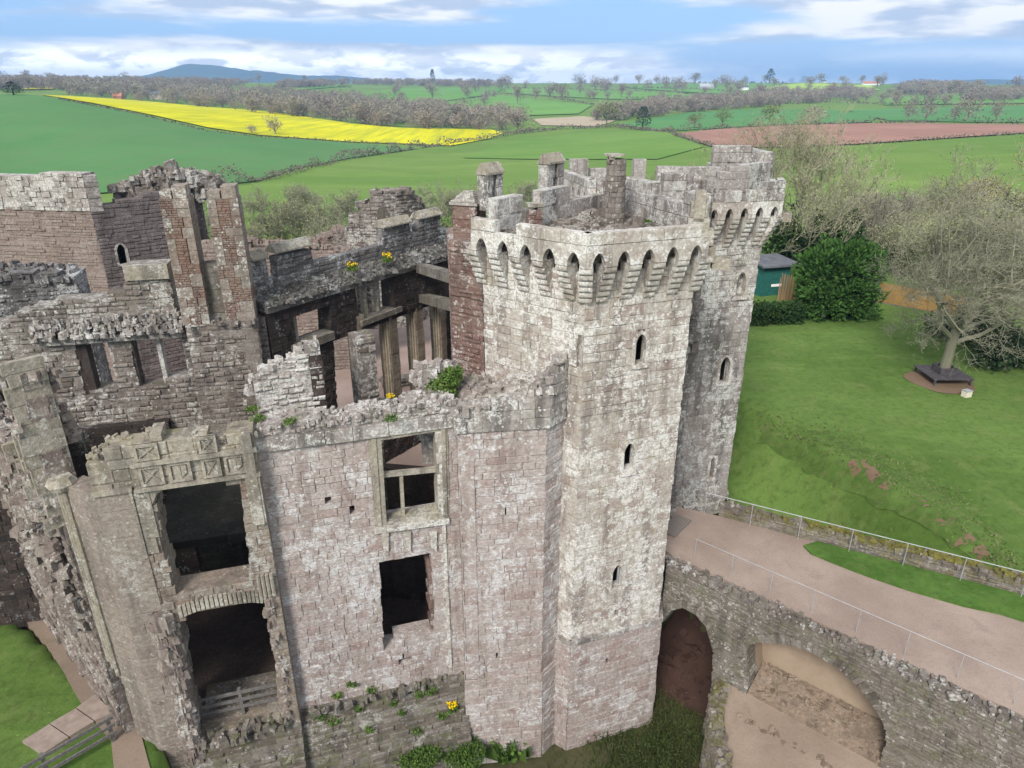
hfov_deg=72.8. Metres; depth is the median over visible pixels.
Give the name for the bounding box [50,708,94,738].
paving slab
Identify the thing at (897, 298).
panel fence
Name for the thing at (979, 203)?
bare tree
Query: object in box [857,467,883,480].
bare earth
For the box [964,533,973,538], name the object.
bare earth
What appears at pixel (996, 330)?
shrub
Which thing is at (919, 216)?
bare tree
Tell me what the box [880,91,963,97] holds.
hedge
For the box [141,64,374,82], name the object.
hill
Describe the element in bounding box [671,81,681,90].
bare tree
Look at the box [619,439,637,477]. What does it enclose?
window
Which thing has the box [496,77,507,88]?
bare tree
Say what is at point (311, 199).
bare tree
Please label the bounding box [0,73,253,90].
woodland
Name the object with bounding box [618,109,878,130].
meadow
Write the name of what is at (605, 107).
bare tree
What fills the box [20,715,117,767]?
wooden fence
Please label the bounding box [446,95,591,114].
meadow
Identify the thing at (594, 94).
bare tree
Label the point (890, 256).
shrub
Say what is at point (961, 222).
bare tree
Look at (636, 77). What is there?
bare tree
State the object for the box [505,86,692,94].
hedge
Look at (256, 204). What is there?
bare tree
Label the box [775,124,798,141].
bare tree
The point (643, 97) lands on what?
hedge
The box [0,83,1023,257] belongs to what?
ground
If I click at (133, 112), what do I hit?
hedge
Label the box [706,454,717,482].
window
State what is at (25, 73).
bare tree
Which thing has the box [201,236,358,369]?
ruined wall
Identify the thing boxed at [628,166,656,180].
bare tree
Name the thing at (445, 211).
bare tree
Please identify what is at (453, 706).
wallflower
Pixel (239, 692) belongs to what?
wooden fence
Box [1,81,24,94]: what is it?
evergreen tree
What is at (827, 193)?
bare tree
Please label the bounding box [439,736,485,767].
bush
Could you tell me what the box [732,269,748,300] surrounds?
window
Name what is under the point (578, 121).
bare field
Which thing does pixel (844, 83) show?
bare tree
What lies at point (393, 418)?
weed tuft
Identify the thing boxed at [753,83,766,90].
bare tree
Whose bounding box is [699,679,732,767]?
retaining wall
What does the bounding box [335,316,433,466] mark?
courtyard
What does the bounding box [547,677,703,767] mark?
undergrowth
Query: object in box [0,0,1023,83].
sky
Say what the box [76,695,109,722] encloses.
paving slab
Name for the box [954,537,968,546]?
bare earth
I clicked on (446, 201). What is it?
bare tree
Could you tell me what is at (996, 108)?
bare tree
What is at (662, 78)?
bare tree
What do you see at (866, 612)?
railing
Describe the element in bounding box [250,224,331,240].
scrub
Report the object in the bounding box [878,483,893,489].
bare earth
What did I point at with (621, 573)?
window
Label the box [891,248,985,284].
shrub
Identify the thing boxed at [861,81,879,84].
house
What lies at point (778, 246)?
ivy thicket
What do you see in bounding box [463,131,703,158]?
meadow
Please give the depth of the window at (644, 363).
22.08 m
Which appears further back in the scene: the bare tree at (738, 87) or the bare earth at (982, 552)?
the bare tree at (738, 87)
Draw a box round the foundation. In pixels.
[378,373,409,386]
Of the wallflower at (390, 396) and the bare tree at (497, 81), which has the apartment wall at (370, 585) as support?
the wallflower at (390, 396)
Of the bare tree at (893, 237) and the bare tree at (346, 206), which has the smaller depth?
the bare tree at (893, 237)
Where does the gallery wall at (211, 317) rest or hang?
on the bay wall at (138, 573)
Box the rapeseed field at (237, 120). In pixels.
[45,95,501,144]
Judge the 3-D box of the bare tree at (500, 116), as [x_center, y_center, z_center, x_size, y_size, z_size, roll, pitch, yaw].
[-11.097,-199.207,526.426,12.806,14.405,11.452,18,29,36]
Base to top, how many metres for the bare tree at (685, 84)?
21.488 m
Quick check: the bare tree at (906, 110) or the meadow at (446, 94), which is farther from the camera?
the meadow at (446, 94)
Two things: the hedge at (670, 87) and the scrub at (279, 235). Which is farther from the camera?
the hedge at (670, 87)
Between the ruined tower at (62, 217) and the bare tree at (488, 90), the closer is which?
the ruined tower at (62, 217)
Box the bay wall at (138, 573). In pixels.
[0,354,306,767]
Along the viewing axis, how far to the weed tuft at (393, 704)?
25.50 m
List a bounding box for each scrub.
[208,218,315,241]
[209,228,315,239]
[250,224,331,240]
[440,215,487,227]
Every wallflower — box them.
[346,261,357,271]
[380,252,392,262]
[384,393,395,398]
[446,701,459,713]
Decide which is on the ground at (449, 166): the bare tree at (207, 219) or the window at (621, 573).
the bare tree at (207, 219)
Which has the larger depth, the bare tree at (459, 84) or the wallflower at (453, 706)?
the bare tree at (459, 84)
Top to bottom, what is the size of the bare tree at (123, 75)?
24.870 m
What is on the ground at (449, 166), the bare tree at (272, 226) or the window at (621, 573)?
the bare tree at (272, 226)
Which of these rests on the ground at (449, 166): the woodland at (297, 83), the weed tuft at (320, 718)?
the woodland at (297, 83)
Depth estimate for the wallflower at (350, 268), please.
29.30 m
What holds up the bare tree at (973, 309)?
on the bare earth at (921, 378)
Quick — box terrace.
[724,685,880,767]
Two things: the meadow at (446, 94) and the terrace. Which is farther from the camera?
the meadow at (446, 94)
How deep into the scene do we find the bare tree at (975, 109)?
456.96 m
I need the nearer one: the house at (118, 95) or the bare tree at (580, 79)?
the house at (118, 95)
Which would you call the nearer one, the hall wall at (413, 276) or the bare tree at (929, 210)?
the hall wall at (413, 276)
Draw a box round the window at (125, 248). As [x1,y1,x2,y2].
[114,243,129,266]
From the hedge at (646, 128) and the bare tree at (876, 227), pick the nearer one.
the bare tree at (876, 227)
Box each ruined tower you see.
[0,159,226,380]
[257,186,429,328]
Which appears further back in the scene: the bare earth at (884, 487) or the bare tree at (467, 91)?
the bare tree at (467, 91)
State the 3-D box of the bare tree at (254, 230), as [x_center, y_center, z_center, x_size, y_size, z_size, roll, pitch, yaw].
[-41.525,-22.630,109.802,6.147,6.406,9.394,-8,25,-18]
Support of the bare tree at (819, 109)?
on the ground at (449, 166)
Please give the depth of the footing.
24.69 m
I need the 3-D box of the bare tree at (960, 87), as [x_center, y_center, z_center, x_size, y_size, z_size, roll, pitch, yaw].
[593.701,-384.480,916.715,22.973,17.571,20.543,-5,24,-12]
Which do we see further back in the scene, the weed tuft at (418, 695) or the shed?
the shed
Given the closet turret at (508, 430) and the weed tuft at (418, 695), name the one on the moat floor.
the closet turret at (508, 430)
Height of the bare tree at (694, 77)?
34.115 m
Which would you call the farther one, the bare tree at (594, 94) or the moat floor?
the bare tree at (594, 94)
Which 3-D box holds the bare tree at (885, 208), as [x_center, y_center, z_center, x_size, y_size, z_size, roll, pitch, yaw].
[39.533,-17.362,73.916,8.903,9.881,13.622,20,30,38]
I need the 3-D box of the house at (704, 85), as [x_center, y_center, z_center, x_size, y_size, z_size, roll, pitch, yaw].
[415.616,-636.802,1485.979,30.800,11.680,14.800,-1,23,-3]
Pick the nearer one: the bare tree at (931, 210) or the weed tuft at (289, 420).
the weed tuft at (289, 420)
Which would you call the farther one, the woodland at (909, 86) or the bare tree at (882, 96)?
the woodland at (909, 86)
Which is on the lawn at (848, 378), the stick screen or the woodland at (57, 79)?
the stick screen
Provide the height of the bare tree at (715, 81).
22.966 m
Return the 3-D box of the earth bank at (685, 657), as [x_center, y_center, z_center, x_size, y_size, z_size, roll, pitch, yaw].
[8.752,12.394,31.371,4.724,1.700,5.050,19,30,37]
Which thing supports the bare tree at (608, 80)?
on the meadow at (601, 95)
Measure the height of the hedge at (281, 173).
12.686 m
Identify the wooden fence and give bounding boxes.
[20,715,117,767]
[198,683,277,723]
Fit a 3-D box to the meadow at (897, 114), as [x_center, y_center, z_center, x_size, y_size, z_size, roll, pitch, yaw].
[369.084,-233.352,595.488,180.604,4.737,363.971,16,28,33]
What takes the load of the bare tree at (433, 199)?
on the ground at (449, 166)
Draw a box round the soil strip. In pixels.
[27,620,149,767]
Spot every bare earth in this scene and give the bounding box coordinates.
[848,459,874,476]
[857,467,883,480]
[857,468,880,487]
[859,465,882,479]
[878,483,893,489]
[903,371,974,393]
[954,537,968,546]
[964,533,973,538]
[973,544,987,555]
[977,549,987,557]
[977,549,988,558]
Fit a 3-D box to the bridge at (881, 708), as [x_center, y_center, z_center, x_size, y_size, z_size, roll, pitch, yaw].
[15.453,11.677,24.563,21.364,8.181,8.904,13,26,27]
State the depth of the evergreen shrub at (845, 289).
53.69 m
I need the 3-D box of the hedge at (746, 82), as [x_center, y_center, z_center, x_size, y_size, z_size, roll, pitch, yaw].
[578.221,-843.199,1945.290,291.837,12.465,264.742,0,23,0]
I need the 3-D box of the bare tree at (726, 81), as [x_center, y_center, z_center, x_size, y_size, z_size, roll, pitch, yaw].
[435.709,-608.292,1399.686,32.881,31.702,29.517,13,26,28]
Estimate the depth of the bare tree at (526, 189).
159.38 m
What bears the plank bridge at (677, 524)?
on the path
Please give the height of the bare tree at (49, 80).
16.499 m
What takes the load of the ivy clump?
attached to the closet turret at (508, 430)
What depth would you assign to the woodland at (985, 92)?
867.53 m
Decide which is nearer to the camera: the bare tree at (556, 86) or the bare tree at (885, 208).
the bare tree at (885, 208)
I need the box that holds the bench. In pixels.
[913,363,974,385]
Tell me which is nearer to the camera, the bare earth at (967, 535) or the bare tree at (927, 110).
the bare earth at (967, 535)
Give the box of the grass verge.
[803,541,1023,621]
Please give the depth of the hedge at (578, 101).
1036.54 m
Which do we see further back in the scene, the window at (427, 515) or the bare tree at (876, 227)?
the bare tree at (876, 227)
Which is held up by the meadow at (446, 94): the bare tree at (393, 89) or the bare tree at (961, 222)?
the bare tree at (393, 89)
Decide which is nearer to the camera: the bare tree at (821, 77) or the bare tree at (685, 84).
the bare tree at (685, 84)
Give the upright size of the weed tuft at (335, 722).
0.238 m
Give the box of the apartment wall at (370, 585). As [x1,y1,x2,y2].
[253,389,473,767]
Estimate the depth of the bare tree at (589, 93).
1018.25 m
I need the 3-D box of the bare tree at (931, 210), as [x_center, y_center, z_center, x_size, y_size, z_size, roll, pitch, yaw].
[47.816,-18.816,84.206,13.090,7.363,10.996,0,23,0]
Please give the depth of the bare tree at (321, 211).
122.45 m
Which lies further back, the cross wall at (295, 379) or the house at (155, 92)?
the house at (155, 92)
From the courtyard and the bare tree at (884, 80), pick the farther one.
the bare tree at (884, 80)
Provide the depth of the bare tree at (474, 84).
1275.71 m
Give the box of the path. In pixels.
[664,507,1023,717]
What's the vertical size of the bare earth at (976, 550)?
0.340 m
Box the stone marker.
[961,388,972,397]
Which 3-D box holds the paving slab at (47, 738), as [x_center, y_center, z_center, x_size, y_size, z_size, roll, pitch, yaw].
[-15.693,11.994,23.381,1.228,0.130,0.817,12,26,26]
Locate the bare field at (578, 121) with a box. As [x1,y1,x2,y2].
[533,116,614,125]
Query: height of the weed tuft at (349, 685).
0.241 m
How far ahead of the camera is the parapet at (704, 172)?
33.36 m
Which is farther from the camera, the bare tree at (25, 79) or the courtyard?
the bare tree at (25, 79)
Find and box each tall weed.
[483,737,516,765]
[506,739,530,762]
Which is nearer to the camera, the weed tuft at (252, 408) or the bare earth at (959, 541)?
the weed tuft at (252, 408)
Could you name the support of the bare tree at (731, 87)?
on the ground at (449, 166)
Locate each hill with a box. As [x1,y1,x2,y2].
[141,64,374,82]
[893,79,1023,84]
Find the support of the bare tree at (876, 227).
on the lawn at (848, 378)
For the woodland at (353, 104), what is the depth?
650.86 m
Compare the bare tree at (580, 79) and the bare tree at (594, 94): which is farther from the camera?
the bare tree at (580, 79)
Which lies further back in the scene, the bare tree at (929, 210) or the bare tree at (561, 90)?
the bare tree at (561, 90)
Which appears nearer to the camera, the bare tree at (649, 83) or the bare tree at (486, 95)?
the bare tree at (486, 95)
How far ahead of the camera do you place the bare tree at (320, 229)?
99.13 m
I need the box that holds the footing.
[736,713,832,767]
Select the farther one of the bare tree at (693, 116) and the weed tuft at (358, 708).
the bare tree at (693, 116)
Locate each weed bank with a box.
[393,743,442,767]
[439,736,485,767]
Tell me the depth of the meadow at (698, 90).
1539.33 m
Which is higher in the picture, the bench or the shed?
the shed
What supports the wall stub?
on the apartment wall at (370, 585)
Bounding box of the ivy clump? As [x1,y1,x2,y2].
[424,365,463,398]
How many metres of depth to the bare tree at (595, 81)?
1389.66 m
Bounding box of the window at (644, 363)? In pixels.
[630,330,649,369]
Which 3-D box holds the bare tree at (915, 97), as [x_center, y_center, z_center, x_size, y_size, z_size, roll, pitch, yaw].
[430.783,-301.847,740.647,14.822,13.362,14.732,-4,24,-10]
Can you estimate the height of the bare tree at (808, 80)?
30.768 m
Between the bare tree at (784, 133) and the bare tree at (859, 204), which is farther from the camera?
the bare tree at (784, 133)
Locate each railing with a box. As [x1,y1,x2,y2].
[694,539,1023,703]
[704,492,1023,596]
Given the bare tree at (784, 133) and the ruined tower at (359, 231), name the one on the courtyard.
the ruined tower at (359, 231)
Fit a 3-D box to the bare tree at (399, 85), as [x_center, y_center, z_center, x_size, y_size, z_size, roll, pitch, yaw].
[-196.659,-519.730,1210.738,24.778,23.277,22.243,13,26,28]
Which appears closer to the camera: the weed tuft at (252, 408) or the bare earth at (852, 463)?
the weed tuft at (252, 408)
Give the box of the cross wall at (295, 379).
[243,329,388,509]
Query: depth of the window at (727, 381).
30.37 m
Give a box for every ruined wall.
[0,260,112,381]
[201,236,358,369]
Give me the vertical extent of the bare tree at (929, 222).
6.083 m
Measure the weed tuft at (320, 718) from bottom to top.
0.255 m
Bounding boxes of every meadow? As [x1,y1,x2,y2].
[293,85,349,89]
[364,87,501,100]
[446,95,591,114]
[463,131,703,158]
[505,87,689,98]
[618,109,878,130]
[627,83,775,93]
[766,83,878,90]
[849,106,1023,121]
[881,93,1023,104]
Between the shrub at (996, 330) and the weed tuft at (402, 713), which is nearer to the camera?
the weed tuft at (402, 713)
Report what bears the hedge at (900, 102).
on the ground at (449, 166)
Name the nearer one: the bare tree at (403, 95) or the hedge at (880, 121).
the hedge at (880, 121)
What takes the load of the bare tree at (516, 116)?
on the ground at (449, 166)
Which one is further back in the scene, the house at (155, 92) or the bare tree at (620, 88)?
the bare tree at (620, 88)
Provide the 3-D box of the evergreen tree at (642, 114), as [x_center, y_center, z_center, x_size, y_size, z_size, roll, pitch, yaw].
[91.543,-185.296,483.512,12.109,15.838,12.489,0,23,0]
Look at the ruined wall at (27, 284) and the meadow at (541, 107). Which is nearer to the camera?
the ruined wall at (27, 284)
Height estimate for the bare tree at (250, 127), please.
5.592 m
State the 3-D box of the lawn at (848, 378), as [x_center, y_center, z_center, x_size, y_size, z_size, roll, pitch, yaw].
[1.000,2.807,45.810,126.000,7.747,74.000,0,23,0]
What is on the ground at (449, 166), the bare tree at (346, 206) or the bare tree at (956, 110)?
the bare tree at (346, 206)
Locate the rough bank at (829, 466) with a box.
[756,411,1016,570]
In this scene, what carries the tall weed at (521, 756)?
on the moat floor
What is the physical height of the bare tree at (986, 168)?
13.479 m
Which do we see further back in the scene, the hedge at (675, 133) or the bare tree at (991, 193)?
the hedge at (675, 133)
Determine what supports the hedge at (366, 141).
on the ground at (449, 166)
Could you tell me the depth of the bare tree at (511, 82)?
1431.89 m
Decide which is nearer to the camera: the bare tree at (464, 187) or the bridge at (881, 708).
the bridge at (881, 708)
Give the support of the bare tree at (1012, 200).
on the lawn at (848, 378)
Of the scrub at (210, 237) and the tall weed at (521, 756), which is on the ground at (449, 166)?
the scrub at (210, 237)
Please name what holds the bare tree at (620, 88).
on the meadow at (601, 95)
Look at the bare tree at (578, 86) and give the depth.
1183.61 m
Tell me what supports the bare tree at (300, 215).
on the ground at (449, 166)
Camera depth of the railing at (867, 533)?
26.98 m
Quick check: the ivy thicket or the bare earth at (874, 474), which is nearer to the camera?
the bare earth at (874, 474)
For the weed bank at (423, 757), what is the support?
on the apartment wall at (370, 585)
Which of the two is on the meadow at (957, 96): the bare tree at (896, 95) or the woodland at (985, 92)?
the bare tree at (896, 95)
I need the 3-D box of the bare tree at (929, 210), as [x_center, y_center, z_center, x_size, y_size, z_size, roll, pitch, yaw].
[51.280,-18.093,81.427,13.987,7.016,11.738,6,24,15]
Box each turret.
[449,350,569,763]
[707,145,774,252]
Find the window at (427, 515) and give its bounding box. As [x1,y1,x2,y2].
[368,428,449,551]
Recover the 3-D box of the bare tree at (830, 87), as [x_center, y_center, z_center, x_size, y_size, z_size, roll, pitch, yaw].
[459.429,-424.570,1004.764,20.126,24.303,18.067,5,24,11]
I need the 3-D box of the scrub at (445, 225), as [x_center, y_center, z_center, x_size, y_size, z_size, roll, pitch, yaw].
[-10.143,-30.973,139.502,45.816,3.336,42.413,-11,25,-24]
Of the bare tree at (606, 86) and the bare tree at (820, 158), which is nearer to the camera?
the bare tree at (820, 158)
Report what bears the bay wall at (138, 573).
on the moat floor
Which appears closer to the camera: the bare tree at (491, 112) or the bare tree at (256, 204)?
the bare tree at (256, 204)
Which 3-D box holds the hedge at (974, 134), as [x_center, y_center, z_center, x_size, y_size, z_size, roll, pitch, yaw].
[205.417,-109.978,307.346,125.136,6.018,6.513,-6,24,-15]
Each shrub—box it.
[791,230,892,323]
[861,234,915,273]
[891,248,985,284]
[921,306,1023,343]
[968,325,1023,373]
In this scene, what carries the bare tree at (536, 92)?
on the meadow at (541, 107)
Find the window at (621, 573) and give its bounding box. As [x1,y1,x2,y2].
[608,560,625,594]
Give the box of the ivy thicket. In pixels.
[761,201,867,272]
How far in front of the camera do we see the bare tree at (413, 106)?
609.60 m
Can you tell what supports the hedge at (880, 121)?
on the ploughed field at (888, 132)
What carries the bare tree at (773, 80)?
on the meadow at (817, 85)
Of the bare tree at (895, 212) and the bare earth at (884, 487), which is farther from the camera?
the bare tree at (895, 212)
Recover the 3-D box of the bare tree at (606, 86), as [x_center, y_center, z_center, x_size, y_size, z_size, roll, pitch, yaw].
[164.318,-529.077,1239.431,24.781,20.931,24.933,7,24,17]
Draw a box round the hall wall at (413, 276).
[249,207,451,462]
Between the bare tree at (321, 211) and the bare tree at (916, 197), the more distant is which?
the bare tree at (321, 211)
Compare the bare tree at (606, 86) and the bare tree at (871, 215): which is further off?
the bare tree at (606, 86)
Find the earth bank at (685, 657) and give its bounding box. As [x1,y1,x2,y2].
[656,608,758,718]
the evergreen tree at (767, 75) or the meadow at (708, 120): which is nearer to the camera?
the meadow at (708, 120)
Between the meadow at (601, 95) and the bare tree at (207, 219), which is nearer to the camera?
the bare tree at (207, 219)
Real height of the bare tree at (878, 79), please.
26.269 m
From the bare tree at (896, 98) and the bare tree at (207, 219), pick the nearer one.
the bare tree at (207, 219)
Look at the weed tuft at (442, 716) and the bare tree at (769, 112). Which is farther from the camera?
the bare tree at (769, 112)
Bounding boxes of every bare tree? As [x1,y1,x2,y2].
[13,76,30,90]
[18,74,35,90]
[20,69,30,76]
[42,77,53,87]
[118,71,128,78]
[204,204,211,238]
[241,185,278,219]
[242,184,303,237]
[245,124,256,131]
[246,221,267,244]
[262,115,284,133]
[267,196,331,238]
[280,180,330,210]
[302,215,345,236]
[305,201,347,230]
[318,184,361,227]
[391,86,397,95]
[394,79,406,90]
[396,91,410,101]
[408,102,428,111]
[414,178,462,221]
[416,190,448,219]
[422,81,441,98]
[434,190,457,223]
[448,178,477,214]
[457,80,467,92]
[461,84,472,97]
[470,83,480,91]
[475,93,490,99]
[479,96,489,104]
[480,88,491,97]
[485,105,498,123]
[490,112,503,127]
[492,78,503,88]
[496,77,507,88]
[501,109,535,131]
[502,74,512,86]
[503,175,537,206]
[511,84,526,104]
[529,88,541,99]
[544,81,557,98]
[550,82,560,91]
[556,84,570,101]
[572,73,587,87]
[575,83,584,92]
[582,87,595,99]
[588,75,603,88]
[589,91,598,98]
[593,102,620,124]
[594,100,620,116]
[599,83,610,90]
[600,77,614,91]
[616,84,626,96]
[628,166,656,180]
[633,74,644,83]
[643,78,653,89]
[660,75,670,87]
[665,94,905,258]
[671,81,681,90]
[678,80,688,91]
[687,113,704,126]
[690,72,701,85]
[710,78,723,86]
[714,110,732,126]
[721,75,735,89]
[721,84,734,94]
[735,83,744,90]
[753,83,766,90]
[759,104,778,122]
[771,77,778,85]
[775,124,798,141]
[799,177,879,209]
[802,76,816,87]
[802,104,827,124]
[803,184,901,232]
[815,73,826,82]
[817,205,914,248]
[824,82,836,95]
[835,175,932,243]
[840,78,852,85]
[852,201,898,237]
[861,88,874,102]
[861,164,1023,380]
[864,199,928,227]
[864,210,967,271]
[867,174,954,217]
[871,201,951,236]
[873,75,885,86]
[876,91,888,101]
[881,72,887,83]
[888,90,904,103]
[890,88,904,105]
[894,142,1022,212]
[898,196,973,223]
[902,98,918,119]
[902,208,999,250]
[905,214,963,270]
[910,95,921,106]
[913,86,933,97]
[914,102,939,119]
[924,86,946,104]
[930,174,1023,270]
[931,143,1023,216]
[934,181,1022,256]
[935,182,1023,273]
[937,88,958,106]
[937,213,984,257]
[943,78,964,96]
[948,100,967,120]
[948,182,1022,254]
[955,86,965,96]
[959,91,978,102]
[960,95,986,118]
[987,88,1004,104]
[989,100,1009,117]
[997,91,1014,102]
[1005,75,1023,87]
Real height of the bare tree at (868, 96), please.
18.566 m
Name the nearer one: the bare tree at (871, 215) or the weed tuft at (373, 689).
the weed tuft at (373, 689)
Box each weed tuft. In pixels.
[244,403,260,412]
[250,413,266,422]
[283,416,296,425]
[311,711,326,721]
[326,715,340,727]
[331,692,342,699]
[346,680,357,688]
[351,705,363,712]
[364,725,374,733]
[365,685,377,693]
[383,413,397,421]
[388,699,398,707]
[397,705,406,716]
[410,725,425,736]
[413,690,423,698]
[424,685,437,696]
[437,710,449,720]
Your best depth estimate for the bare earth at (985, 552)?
27.74 m
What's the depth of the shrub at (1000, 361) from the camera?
44.53 m
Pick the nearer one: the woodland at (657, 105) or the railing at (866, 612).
the railing at (866, 612)
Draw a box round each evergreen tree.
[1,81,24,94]
[430,69,434,83]
[635,106,651,128]
[765,68,774,80]
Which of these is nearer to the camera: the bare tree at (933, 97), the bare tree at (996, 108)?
the bare tree at (996, 108)
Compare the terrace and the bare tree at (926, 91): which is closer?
the terrace
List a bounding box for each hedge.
[58,97,286,138]
[205,127,520,182]
[288,136,453,146]
[380,94,500,101]
[501,92,596,104]
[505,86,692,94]
[513,123,673,133]
[614,94,696,99]
[629,86,732,90]
[659,81,787,83]
[669,112,1023,132]
[670,131,857,148]
[751,299,807,325]
[763,98,1023,105]
[858,131,1022,144]
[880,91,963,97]
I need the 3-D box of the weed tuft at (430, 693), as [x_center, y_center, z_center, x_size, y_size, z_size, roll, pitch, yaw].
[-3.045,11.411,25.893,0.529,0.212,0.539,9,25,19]
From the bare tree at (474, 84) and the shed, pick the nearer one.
the shed
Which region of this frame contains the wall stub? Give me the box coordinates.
[409,357,460,463]
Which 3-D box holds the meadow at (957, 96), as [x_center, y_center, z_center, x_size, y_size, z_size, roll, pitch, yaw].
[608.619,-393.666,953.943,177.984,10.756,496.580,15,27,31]
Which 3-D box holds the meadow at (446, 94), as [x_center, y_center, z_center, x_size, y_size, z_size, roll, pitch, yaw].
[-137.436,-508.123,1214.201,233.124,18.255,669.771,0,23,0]
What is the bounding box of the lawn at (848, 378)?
[0,258,1023,767]
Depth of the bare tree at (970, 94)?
751.13 m
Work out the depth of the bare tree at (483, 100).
889.09 m
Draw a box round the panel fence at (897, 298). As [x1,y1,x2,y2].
[877,282,969,314]
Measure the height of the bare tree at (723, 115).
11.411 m
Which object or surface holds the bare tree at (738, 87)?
on the ground at (449, 166)
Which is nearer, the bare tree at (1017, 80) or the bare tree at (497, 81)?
the bare tree at (1017, 80)
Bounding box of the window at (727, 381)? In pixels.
[715,354,732,386]
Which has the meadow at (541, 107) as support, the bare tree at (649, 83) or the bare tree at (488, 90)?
the bare tree at (488, 90)
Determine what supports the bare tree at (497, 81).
on the ground at (449, 166)
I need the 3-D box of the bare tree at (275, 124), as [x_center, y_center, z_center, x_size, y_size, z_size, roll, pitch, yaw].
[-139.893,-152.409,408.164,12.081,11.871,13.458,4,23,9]
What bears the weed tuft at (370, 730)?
on the apartment wall at (370, 585)
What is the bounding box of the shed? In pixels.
[754,253,800,296]
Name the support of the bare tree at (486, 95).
on the meadow at (541, 107)
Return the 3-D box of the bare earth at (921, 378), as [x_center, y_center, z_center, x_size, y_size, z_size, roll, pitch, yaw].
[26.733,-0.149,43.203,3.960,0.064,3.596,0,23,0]
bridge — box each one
[663,499,1023,767]
[667,514,690,536]
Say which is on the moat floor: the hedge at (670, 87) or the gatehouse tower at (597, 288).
the gatehouse tower at (597, 288)
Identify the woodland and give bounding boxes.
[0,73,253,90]
[59,75,529,129]
[274,77,500,89]
[589,88,833,120]
[749,83,877,99]
[890,79,989,94]
[958,84,1023,100]
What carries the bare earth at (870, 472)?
on the rough bank at (829, 466)
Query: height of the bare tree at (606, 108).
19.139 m
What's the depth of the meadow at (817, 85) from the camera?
1560.28 m
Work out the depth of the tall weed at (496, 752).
27.00 m
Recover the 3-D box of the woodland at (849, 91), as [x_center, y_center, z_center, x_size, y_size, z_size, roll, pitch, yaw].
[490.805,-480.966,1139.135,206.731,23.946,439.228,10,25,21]
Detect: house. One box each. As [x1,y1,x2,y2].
[112,93,123,98]
[149,90,162,99]
[698,83,713,87]
[740,84,748,89]
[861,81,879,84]
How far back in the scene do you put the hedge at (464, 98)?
1017.23 m
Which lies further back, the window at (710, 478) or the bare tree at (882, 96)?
the bare tree at (882, 96)
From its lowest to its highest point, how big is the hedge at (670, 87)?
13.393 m
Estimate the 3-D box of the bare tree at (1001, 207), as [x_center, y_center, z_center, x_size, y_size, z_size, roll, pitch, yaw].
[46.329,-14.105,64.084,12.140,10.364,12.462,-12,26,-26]
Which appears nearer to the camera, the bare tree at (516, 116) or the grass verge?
the grass verge
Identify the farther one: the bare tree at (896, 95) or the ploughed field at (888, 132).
the bare tree at (896, 95)
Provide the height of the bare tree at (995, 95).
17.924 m
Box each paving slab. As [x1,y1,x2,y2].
[23,724,68,753]
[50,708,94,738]
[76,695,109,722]
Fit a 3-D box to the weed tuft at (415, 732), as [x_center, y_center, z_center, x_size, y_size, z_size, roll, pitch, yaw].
[-3.499,12.791,25.783,0.519,0.261,0.579,14,27,29]
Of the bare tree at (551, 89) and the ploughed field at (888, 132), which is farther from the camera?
the bare tree at (551, 89)
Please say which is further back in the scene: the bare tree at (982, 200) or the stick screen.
the bare tree at (982, 200)
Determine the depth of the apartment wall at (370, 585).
23.55 m
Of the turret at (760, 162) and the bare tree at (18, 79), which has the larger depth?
the bare tree at (18, 79)
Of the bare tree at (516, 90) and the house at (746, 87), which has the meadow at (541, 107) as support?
the bare tree at (516, 90)
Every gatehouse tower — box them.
[447,152,730,749]
[660,165,791,570]
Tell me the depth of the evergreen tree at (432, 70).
1716.53 m
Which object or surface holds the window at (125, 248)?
in the ruined tower at (62, 217)
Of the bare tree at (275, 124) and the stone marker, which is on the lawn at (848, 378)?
the stone marker
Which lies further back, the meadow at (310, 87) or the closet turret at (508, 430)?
the meadow at (310, 87)
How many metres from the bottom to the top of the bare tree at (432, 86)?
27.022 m
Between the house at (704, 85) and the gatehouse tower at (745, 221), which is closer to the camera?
the gatehouse tower at (745, 221)
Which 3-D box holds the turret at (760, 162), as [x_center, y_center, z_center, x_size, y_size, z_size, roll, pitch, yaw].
[11.515,-9.598,35.975,3.016,5.300,5.307,0,23,0]
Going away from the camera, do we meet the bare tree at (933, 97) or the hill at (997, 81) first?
the bare tree at (933, 97)
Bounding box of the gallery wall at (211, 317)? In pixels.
[0,183,270,435]
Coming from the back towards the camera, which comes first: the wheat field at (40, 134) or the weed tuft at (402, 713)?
the wheat field at (40, 134)
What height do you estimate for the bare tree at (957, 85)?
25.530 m
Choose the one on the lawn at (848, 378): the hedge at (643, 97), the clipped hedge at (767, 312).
the clipped hedge at (767, 312)
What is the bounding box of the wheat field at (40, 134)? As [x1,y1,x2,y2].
[0,94,417,192]
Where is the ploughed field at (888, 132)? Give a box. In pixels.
[678,123,1023,146]
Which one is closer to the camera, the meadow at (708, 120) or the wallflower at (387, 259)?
the wallflower at (387, 259)
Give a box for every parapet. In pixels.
[563,158,653,197]
[656,166,720,181]
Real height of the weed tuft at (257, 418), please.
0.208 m
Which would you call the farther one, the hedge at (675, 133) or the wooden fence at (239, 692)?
the hedge at (675, 133)
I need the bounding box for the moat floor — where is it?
[21,505,718,767]
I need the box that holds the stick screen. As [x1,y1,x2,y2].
[777,273,797,299]
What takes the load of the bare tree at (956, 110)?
on the meadow at (897, 114)

